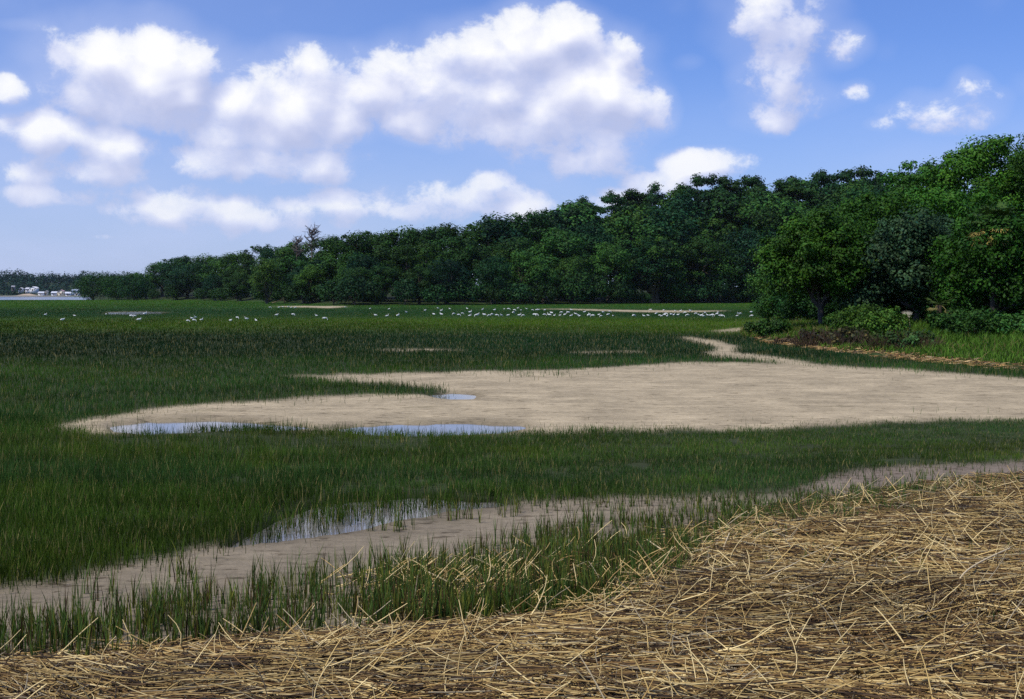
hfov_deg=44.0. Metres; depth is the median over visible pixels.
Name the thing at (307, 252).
broadleaf tree
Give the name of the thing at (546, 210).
broadleaf tree
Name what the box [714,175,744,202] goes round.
pine tree
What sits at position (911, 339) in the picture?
bush
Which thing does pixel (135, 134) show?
sky
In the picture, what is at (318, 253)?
broadleaf tree
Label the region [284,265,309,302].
broadleaf tree
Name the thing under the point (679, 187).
pine tree
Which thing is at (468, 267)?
broadleaf tree
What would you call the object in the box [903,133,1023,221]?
oak tree
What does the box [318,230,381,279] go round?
broadleaf tree
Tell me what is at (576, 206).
broadleaf tree
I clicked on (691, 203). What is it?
broadleaf tree
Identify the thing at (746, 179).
pine tree
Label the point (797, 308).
understory shrub
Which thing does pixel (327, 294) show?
shore shrub
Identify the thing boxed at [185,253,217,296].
broadleaf tree
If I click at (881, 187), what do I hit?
pine tree
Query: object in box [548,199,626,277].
broadleaf tree
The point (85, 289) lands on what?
broadleaf tree
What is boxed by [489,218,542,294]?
broadleaf tree
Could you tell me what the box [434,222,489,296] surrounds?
broadleaf tree
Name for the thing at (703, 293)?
shore shrub
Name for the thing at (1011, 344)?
bank grass
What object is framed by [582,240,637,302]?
broadleaf tree
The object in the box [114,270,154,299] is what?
broadleaf tree
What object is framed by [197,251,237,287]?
broadleaf tree
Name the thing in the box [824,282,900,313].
understory shrub
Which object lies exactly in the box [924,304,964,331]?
bush
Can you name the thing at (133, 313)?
pool water
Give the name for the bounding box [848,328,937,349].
bush
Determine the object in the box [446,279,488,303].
shore shrub
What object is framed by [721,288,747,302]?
shore shrub
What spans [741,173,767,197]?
pine tree
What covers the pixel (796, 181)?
pine tree
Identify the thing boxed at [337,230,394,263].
broadleaf tree
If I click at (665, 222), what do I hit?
broadleaf tree
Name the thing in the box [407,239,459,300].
broadleaf tree
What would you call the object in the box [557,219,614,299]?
broadleaf tree
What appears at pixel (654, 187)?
pine tree
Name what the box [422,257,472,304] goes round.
broadleaf tree
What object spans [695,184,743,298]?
pine tree
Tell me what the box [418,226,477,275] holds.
broadleaf tree
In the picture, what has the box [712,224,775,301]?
broadleaf tree
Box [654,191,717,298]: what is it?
broadleaf tree
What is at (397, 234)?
broadleaf tree
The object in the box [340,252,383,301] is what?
broadleaf tree
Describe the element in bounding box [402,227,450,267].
broadleaf tree
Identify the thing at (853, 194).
oak tree
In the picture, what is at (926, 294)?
understory shrub
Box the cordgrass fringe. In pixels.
[0,461,1023,658]
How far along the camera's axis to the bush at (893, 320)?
53.46 m
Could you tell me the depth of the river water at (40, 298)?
705.32 m
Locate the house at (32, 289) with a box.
[29,286,38,292]
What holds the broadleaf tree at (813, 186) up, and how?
on the ground at (718, 394)
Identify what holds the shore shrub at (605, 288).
on the ground at (718, 394)
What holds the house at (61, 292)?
on the ground at (718, 394)
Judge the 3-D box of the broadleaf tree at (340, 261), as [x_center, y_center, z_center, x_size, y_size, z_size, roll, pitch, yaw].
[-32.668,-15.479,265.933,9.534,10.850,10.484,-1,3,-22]
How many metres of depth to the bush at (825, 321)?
59.91 m
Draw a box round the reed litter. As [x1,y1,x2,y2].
[754,336,1023,368]
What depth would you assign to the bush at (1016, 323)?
49.95 m
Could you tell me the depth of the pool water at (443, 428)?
21.42 m
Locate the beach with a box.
[0,294,73,296]
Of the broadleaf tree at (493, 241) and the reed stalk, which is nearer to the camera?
the reed stalk
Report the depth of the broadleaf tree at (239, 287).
368.03 m
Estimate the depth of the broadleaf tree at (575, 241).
279.88 m
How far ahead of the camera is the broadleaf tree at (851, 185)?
321.47 m
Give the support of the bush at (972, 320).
on the ground at (718, 394)
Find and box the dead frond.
[901,311,912,329]
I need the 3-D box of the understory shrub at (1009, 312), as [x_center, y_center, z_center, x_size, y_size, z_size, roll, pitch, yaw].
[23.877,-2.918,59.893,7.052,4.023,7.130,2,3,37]
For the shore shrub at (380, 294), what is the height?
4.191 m
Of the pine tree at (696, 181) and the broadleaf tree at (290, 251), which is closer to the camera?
the broadleaf tree at (290, 251)
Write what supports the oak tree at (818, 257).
on the ground at (718, 394)
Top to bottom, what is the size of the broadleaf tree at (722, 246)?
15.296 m
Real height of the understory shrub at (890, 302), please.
3.657 m
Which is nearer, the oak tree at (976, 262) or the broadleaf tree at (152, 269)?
the oak tree at (976, 262)
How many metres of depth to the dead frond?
53.99 m
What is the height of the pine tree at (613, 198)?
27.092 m
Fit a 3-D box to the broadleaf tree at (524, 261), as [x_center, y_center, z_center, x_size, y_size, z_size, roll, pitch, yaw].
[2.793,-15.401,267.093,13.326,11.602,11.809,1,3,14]
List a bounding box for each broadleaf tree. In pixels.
[69,270,108,299]
[99,275,134,299]
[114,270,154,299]
[135,274,158,298]
[142,261,170,296]
[153,254,188,296]
[160,256,198,296]
[164,264,195,298]
[164,277,187,299]
[178,259,215,298]
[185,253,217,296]
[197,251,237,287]
[201,273,223,300]
[215,250,255,281]
[220,264,249,298]
[222,272,252,300]
[235,246,272,281]
[247,257,286,303]
[250,244,289,286]
[251,258,279,299]
[268,241,314,273]
[271,240,316,296]
[271,255,308,299]
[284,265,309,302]
[290,264,330,302]
[302,260,335,300]
[303,237,350,296]
[307,234,351,298]
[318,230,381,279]
[332,250,372,300]
[336,266,371,303]
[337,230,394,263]
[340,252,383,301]
[352,230,412,298]
[363,265,399,303]
[371,243,424,301]
[377,225,431,269]
[396,226,443,294]
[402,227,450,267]
[404,267,435,303]
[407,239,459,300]
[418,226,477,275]
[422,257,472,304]
[426,249,473,300]
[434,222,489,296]
[440,235,492,301]
[451,217,517,280]
[471,213,536,275]
[472,243,517,300]
[473,252,513,303]
[478,208,563,256]
[483,235,535,290]
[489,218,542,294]
[498,248,555,302]
[512,254,558,302]
[522,208,561,297]
[526,226,593,300]
[533,199,618,248]
[533,203,598,297]
[533,238,581,299]
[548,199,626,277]
[552,256,595,303]
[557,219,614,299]
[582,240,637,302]
[598,215,661,299]
[603,204,662,298]
[617,235,686,302]
[619,200,705,299]
[626,234,686,302]
[639,189,705,224]
[651,220,694,271]
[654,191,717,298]
[659,185,727,298]
[678,235,737,302]
[684,216,743,300]
[691,239,747,302]
[700,188,781,246]
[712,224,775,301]
[717,201,785,299]
[719,203,783,269]
[737,184,793,223]
[741,193,815,249]
[770,177,830,205]
[803,173,878,208]
[813,176,876,208]
[883,182,921,194]
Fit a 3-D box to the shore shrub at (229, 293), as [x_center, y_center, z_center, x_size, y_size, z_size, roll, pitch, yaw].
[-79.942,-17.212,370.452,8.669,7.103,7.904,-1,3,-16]
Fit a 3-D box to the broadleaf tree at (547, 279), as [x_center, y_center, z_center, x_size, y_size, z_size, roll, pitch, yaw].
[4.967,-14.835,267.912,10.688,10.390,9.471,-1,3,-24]
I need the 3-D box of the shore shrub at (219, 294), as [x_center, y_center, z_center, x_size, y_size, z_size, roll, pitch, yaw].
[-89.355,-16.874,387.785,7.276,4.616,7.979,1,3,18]
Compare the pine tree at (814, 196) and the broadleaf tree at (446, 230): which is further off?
the pine tree at (814, 196)
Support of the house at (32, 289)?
on the hill
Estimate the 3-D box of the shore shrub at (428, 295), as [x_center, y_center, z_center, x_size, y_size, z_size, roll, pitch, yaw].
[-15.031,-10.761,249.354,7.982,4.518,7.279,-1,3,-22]
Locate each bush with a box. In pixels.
[742,315,791,336]
[771,335,798,344]
[786,326,840,346]
[821,311,850,328]
[824,326,873,345]
[827,301,884,331]
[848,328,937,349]
[850,306,914,333]
[889,335,945,349]
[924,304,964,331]
[940,303,1008,337]
[981,307,1023,337]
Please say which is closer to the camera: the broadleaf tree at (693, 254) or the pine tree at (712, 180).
the broadleaf tree at (693, 254)
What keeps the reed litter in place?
on the ground at (718, 394)
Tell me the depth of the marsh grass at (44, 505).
18.22 m
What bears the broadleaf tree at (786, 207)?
on the ground at (718, 394)
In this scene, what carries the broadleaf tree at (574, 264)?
on the ground at (718, 394)
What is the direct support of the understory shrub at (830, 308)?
on the ground at (718, 394)
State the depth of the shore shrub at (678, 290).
288.11 m
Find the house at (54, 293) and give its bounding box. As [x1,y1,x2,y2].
[51,291,57,295]
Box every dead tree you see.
[291,235,306,297]
[303,223,320,256]
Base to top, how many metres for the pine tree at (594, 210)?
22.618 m
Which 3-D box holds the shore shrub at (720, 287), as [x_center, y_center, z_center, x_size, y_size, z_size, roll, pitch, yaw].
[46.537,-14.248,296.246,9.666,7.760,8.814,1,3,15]
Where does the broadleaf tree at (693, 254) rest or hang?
on the ground at (718, 394)
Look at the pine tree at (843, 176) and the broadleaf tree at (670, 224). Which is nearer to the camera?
the broadleaf tree at (670, 224)
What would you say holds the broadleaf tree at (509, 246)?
on the ground at (718, 394)
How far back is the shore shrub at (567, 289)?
267.77 m
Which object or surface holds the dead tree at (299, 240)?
on the ground at (718, 394)
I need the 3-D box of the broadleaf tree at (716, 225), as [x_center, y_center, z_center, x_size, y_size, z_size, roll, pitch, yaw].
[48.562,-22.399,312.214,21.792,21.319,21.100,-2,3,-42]
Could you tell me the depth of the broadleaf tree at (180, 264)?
454.80 m
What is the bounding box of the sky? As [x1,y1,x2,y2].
[0,0,1023,286]
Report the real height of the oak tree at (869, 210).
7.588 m
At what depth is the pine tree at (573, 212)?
294.76 m
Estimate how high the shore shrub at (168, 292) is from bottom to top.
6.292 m
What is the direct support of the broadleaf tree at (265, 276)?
on the ground at (718, 394)
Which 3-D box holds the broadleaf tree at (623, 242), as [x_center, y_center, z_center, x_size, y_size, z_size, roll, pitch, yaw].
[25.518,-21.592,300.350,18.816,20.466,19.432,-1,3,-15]
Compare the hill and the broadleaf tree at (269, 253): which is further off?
the hill
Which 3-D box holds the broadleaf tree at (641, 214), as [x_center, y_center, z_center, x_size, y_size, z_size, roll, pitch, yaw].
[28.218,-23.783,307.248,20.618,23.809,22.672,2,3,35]
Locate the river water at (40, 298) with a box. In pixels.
[0,297,89,299]
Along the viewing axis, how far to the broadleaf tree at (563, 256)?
283.35 m
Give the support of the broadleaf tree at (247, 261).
on the ground at (718, 394)
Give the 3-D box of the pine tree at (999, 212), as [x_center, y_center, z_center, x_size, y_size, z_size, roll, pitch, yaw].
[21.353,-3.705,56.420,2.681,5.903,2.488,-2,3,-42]
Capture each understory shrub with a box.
[748,287,808,320]
[768,291,841,320]
[797,291,846,320]
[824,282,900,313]
[844,280,909,317]
[862,258,969,319]
[890,260,988,321]
[933,265,1023,316]
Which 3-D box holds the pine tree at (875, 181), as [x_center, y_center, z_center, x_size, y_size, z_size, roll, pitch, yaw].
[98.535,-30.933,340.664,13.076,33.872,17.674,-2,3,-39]
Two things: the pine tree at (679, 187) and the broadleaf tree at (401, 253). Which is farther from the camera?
the pine tree at (679, 187)
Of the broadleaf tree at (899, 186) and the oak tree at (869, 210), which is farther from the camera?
the broadleaf tree at (899, 186)
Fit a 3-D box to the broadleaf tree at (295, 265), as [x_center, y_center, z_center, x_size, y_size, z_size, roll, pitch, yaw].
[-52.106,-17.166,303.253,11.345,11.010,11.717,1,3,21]
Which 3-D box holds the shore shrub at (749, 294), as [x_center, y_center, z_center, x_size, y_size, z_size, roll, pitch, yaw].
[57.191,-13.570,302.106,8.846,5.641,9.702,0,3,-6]
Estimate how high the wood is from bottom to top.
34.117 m
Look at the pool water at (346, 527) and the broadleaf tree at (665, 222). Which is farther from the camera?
the broadleaf tree at (665, 222)
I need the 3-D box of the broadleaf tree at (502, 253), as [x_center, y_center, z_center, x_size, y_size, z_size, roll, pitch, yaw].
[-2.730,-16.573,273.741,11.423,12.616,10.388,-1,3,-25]
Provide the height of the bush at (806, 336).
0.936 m
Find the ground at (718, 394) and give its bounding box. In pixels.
[0,286,1023,698]
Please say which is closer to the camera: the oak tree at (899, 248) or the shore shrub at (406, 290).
the oak tree at (899, 248)
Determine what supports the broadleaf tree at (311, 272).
on the ground at (718, 394)
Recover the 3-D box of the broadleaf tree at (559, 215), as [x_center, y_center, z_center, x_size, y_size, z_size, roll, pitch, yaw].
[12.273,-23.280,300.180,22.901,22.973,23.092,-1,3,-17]
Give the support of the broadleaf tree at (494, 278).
on the ground at (718, 394)
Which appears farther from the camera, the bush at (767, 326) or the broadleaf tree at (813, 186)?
the broadleaf tree at (813, 186)
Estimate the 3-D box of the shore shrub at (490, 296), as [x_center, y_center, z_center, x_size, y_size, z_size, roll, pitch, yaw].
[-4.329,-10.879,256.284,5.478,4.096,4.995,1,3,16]
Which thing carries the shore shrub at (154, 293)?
on the ground at (718, 394)
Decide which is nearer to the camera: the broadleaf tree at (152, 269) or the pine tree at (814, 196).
the pine tree at (814, 196)
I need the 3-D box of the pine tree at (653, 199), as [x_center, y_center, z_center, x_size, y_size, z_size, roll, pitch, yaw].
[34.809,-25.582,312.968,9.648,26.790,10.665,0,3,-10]
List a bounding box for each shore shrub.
[147,289,160,299]
[162,284,182,299]
[192,287,210,299]
[206,287,231,300]
[223,280,250,300]
[250,287,280,301]
[270,283,293,302]
[282,281,322,303]
[315,277,344,304]
[332,275,378,304]
[363,286,388,304]
[389,277,421,304]
[418,283,457,304]
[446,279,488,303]
[480,286,504,303]
[494,282,535,304]
[552,270,600,303]
[579,274,612,303]
[608,278,637,303]
[632,290,651,302]
[657,279,694,302]
[677,283,711,302]
[690,272,730,302]
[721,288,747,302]
[736,281,766,302]
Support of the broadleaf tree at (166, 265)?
on the ground at (718, 394)
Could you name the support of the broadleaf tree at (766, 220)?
on the ground at (718, 394)
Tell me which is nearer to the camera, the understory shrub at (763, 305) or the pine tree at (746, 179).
the understory shrub at (763, 305)
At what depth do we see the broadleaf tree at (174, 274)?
435.69 m
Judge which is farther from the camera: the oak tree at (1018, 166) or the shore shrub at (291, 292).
the shore shrub at (291, 292)
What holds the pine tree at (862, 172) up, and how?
on the ground at (718, 394)
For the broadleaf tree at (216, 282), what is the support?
on the ground at (718, 394)
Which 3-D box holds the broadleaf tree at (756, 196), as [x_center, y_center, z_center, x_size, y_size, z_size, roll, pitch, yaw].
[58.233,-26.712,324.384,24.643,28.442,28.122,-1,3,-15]
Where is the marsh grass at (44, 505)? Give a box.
[0,299,1023,635]
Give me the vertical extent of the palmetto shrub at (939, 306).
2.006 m
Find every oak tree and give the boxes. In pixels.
[743,206,881,324]
[743,263,793,320]
[782,201,847,313]
[824,186,886,231]
[832,198,963,321]
[834,188,941,236]
[876,160,969,210]
[889,180,1004,256]
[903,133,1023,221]
[923,197,1023,317]
[988,132,1023,216]
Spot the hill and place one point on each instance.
(40, 290)
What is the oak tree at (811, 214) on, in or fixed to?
on the ground at (718, 394)
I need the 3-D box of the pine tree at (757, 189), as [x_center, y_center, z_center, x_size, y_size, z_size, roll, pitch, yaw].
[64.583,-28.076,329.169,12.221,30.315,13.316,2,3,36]
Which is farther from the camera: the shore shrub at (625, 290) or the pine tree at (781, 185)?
the pine tree at (781, 185)
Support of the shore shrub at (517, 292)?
on the ground at (718, 394)
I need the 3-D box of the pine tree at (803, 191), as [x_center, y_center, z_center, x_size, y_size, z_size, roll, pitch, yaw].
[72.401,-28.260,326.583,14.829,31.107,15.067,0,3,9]
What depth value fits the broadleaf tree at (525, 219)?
286.31 m
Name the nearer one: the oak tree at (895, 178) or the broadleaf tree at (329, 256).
the oak tree at (895, 178)
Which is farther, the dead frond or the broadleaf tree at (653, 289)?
the broadleaf tree at (653, 289)
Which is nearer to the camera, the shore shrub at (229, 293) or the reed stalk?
the reed stalk
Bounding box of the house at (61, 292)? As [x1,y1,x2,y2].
[58,290,64,295]
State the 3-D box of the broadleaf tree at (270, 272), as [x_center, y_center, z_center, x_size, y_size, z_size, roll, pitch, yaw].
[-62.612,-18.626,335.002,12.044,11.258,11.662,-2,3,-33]
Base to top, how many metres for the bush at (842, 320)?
1.736 m
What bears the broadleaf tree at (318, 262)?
on the ground at (718, 394)
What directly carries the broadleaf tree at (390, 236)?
on the ground at (718, 394)
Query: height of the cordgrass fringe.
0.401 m
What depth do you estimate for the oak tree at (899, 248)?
60.37 m
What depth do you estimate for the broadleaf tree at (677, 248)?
287.70 m
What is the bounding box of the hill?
[0,282,106,295]
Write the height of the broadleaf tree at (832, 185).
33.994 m
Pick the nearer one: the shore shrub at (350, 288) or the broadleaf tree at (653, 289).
the shore shrub at (350, 288)
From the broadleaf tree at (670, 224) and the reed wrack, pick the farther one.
the broadleaf tree at (670, 224)
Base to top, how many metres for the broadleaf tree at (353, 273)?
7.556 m
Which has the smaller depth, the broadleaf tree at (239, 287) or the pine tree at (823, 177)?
the pine tree at (823, 177)
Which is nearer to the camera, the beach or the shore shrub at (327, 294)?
the shore shrub at (327, 294)
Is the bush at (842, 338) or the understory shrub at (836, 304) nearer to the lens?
the bush at (842, 338)
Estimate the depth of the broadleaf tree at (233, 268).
389.42 m
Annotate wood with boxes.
[0,268,219,295]
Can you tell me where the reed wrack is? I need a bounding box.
[0,466,1023,698]
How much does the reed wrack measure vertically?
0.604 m
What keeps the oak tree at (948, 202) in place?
on the ground at (718, 394)
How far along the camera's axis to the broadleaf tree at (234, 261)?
398.88 m
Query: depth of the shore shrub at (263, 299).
325.00 m
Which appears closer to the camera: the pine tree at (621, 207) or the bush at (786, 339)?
the bush at (786, 339)
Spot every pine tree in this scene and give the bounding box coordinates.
[560,206,596,297]
[572,195,595,215]
[580,205,605,295]
[598,189,626,296]
[612,203,640,298]
[621,188,650,295]
[640,191,667,233]
[641,181,667,205]
[663,182,697,217]
[683,172,707,228]
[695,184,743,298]
[700,172,727,220]
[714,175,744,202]
[733,174,772,217]
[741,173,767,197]
[741,183,767,200]
[769,178,799,208]
[770,179,820,207]
[777,176,817,210]
[799,178,829,208]
[808,167,834,203]
[819,169,855,190]
[822,182,844,206]
[843,164,878,188]
[859,173,893,195]
[860,177,880,197]
[869,184,891,194]
[965,201,1023,316]
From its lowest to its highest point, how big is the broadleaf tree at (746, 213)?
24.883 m
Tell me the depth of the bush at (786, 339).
55.04 m
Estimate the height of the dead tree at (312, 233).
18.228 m
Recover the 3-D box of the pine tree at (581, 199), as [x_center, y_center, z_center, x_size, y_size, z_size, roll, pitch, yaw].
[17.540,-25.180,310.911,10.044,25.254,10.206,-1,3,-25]
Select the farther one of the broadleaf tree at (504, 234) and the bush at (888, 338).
the broadleaf tree at (504, 234)
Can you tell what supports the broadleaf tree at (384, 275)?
on the ground at (718, 394)
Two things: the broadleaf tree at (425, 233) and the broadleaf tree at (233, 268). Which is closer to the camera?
the broadleaf tree at (425, 233)
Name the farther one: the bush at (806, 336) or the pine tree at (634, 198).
the pine tree at (634, 198)
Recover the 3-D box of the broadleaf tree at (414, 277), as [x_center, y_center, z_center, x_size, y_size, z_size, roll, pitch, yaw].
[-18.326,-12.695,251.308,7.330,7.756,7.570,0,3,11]
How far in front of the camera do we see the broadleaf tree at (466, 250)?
265.74 m
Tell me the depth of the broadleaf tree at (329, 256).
275.83 m
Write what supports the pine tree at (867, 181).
on the ground at (718, 394)
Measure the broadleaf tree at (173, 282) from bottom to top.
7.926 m
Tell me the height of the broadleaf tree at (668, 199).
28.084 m
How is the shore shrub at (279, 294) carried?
on the ground at (718, 394)
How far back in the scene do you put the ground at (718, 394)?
23.74 m
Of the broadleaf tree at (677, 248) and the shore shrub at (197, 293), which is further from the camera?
the shore shrub at (197, 293)
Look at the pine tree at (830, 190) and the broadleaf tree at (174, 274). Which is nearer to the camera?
the pine tree at (830, 190)
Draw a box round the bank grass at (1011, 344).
[739,316,1023,364]
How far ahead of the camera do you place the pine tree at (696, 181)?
327.26 m
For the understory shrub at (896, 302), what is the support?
on the ground at (718, 394)
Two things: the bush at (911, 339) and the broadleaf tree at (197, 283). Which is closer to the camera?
the bush at (911, 339)
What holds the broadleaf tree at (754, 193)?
on the ground at (718, 394)
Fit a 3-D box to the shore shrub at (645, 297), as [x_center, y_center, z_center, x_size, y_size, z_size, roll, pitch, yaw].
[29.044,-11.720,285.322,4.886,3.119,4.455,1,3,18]
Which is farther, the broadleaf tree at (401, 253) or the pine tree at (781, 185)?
the pine tree at (781, 185)
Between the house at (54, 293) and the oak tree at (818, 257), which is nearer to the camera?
the oak tree at (818, 257)
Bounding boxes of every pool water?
[108,312,162,314]
[110,394,524,435]
[233,499,508,546]
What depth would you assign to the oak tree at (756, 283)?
84.19 m
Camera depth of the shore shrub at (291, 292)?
271.46 m
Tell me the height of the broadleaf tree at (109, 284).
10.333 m
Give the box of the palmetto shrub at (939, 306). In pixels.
[924,293,955,327]
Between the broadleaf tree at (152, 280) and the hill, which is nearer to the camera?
the broadleaf tree at (152, 280)

